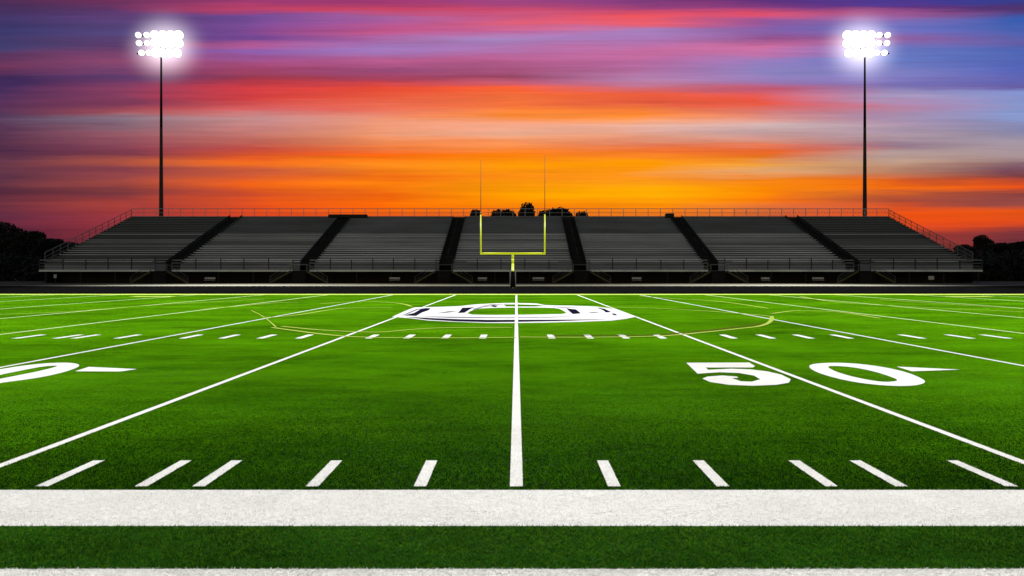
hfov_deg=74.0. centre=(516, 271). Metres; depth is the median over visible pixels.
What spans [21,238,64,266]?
tree
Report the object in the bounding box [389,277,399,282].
pale bench
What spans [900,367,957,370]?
direction arrow
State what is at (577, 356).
playing field
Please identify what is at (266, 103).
sky
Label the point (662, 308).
thin game line
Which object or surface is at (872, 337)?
yard line
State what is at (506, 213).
tree
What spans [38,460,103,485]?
sideline tick
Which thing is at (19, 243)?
tree
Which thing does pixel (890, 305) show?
thin game line
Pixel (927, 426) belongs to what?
yard line
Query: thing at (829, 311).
thin game line
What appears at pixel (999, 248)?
tree
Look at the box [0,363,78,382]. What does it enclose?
yard number zero
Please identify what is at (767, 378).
yard number five
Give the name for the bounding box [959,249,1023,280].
hedge
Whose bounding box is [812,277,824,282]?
pale bench
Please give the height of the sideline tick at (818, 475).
0.001 m
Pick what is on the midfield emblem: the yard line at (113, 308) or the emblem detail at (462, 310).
the emblem detail at (462, 310)
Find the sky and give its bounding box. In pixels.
[0,0,1023,270]
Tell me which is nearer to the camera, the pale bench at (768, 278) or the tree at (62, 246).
the pale bench at (768, 278)
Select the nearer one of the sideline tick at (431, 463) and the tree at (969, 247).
the sideline tick at (431, 463)
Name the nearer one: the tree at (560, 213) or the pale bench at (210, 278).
the pale bench at (210, 278)
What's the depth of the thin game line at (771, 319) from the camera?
19.90 m
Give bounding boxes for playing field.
[0,295,1023,489]
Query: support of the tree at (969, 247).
on the terrain
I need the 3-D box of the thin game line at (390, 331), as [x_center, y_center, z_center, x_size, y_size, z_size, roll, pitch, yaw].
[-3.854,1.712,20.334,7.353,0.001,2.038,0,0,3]
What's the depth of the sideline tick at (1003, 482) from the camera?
5.82 m
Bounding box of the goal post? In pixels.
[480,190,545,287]
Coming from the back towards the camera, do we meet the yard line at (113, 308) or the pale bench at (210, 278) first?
the pale bench at (210, 278)
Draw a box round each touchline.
[0,294,1023,294]
[0,490,1023,525]
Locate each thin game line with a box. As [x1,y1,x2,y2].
[21,299,256,313]
[264,308,340,317]
[270,327,515,337]
[281,326,489,331]
[321,301,409,305]
[592,307,766,315]
[625,316,773,336]
[642,296,764,307]
[645,323,763,334]
[776,310,877,317]
[800,296,1018,311]
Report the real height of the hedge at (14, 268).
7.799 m
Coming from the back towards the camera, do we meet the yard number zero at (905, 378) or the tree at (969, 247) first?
the tree at (969, 247)
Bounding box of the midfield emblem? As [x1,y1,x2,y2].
[393,303,634,322]
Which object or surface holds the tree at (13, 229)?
on the terrain
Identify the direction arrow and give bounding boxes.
[77,367,133,370]
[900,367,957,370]
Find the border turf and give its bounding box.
[0,526,1023,568]
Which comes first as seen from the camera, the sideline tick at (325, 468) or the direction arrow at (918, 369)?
the sideline tick at (325, 468)
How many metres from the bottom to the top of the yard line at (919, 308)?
0.001 m
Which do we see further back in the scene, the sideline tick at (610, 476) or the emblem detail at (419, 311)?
the emblem detail at (419, 311)
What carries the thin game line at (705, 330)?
on the playing field
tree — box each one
[0,221,23,266]
[0,230,45,263]
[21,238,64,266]
[54,242,77,254]
[469,209,481,216]
[490,209,516,216]
[518,202,535,216]
[536,207,572,216]
[576,211,588,216]
[953,244,979,259]
[972,235,995,264]
[994,242,1023,278]
[1008,241,1023,279]
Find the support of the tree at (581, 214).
on the terrain
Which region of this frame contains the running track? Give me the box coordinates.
[0,286,1023,293]
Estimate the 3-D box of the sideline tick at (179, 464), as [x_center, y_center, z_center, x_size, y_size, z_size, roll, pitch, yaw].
[-3.008,1.716,5.820,0.102,0.001,0.750,0,0,0]
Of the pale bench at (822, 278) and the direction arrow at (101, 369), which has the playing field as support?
the direction arrow at (101, 369)
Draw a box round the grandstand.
[39,208,982,282]
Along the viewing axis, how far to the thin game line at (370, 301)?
38.17 m
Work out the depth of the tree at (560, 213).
161.65 m
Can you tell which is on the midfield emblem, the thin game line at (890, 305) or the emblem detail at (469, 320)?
the emblem detail at (469, 320)
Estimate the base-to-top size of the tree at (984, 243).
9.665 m
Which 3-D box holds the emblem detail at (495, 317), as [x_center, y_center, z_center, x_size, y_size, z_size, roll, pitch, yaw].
[-0.710,1.708,25.775,6.036,0.001,1.135,0,0,0]
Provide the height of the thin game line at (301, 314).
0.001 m
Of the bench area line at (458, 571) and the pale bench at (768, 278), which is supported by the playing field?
the bench area line at (458, 571)
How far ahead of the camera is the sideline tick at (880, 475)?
5.82 m
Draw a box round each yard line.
[0,295,256,318]
[0,295,322,334]
[0,295,389,367]
[0,295,453,467]
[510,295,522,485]
[515,303,517,322]
[578,295,1023,463]
[643,295,1023,365]
[710,295,1023,333]
[776,295,1021,317]
[844,295,1013,307]
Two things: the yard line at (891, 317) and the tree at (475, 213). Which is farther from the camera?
the tree at (475, 213)
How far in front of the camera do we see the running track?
63.37 m
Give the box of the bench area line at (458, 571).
[0,569,1023,575]
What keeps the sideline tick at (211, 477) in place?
on the playing field
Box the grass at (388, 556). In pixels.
[0,366,1023,575]
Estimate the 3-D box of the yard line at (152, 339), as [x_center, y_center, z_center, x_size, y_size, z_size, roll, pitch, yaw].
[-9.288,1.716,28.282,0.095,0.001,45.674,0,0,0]
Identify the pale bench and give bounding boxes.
[204,277,214,282]
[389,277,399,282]
[533,277,543,280]
[632,277,641,282]
[761,277,769,282]
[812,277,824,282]
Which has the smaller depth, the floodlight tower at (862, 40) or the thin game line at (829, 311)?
the thin game line at (829, 311)
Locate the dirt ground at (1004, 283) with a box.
[0,280,1023,285]
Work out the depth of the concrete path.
93.35 m
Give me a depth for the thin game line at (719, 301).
38.82 m
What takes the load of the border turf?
on the playing field
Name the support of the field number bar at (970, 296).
on the playing field
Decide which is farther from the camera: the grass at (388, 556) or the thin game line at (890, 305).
the thin game line at (890, 305)
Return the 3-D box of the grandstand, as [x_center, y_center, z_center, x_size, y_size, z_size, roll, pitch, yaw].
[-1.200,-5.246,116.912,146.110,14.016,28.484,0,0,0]
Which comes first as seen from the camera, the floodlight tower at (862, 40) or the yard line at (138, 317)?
the yard line at (138, 317)
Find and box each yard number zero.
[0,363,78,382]
[809,363,924,385]
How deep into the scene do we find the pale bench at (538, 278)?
102.92 m
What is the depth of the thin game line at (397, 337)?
17.77 m
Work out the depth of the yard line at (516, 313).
27.92 m
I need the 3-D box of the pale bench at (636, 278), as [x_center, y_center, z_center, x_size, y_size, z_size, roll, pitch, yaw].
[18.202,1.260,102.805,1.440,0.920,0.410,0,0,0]
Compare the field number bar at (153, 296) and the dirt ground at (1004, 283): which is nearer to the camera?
the field number bar at (153, 296)
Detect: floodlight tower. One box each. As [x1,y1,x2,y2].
[135,30,183,216]
[842,30,890,216]
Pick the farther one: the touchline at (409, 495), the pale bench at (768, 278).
the pale bench at (768, 278)
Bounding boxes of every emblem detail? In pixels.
[407,308,429,315]
[412,317,602,321]
[426,316,568,317]
[458,307,473,312]
[567,308,579,313]
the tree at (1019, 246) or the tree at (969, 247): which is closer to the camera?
the tree at (969, 247)
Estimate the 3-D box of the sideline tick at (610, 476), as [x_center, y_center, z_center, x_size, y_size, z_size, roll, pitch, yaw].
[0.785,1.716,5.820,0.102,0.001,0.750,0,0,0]
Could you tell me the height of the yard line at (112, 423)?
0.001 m
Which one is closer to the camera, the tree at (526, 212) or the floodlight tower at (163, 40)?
the floodlight tower at (163, 40)
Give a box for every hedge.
[0,251,61,280]
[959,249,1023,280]
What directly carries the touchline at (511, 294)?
on the playing field
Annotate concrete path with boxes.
[13,283,1003,285]
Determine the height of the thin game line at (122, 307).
0.001 m
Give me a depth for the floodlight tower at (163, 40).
132.06 m
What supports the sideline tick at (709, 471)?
on the playing field
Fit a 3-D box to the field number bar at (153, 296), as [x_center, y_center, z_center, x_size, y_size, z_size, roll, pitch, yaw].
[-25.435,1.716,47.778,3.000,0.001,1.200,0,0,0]
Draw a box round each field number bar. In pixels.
[132,296,174,296]
[950,296,991,296]
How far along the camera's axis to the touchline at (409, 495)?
4.96 m
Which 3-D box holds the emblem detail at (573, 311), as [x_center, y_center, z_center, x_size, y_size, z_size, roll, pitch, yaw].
[2.507,1.708,29.811,0.390,0.001,4.355,0,0,1]
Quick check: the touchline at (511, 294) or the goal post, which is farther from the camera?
the goal post
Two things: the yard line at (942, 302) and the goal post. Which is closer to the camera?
the yard line at (942, 302)
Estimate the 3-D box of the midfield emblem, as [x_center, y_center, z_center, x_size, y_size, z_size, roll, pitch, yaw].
[-0.184,1.712,30.244,9.504,0.001,14.872,0,0,0]
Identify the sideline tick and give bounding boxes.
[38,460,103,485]
[136,460,191,485]
[193,460,241,485]
[307,460,341,485]
[414,460,436,485]
[597,460,619,485]
[693,460,728,485]
[789,460,836,485]
[850,460,903,485]
[948,460,1015,485]
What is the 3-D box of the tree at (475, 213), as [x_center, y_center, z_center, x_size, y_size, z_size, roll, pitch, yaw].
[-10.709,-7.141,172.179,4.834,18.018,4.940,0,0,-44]
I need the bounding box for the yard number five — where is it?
[687,362,790,385]

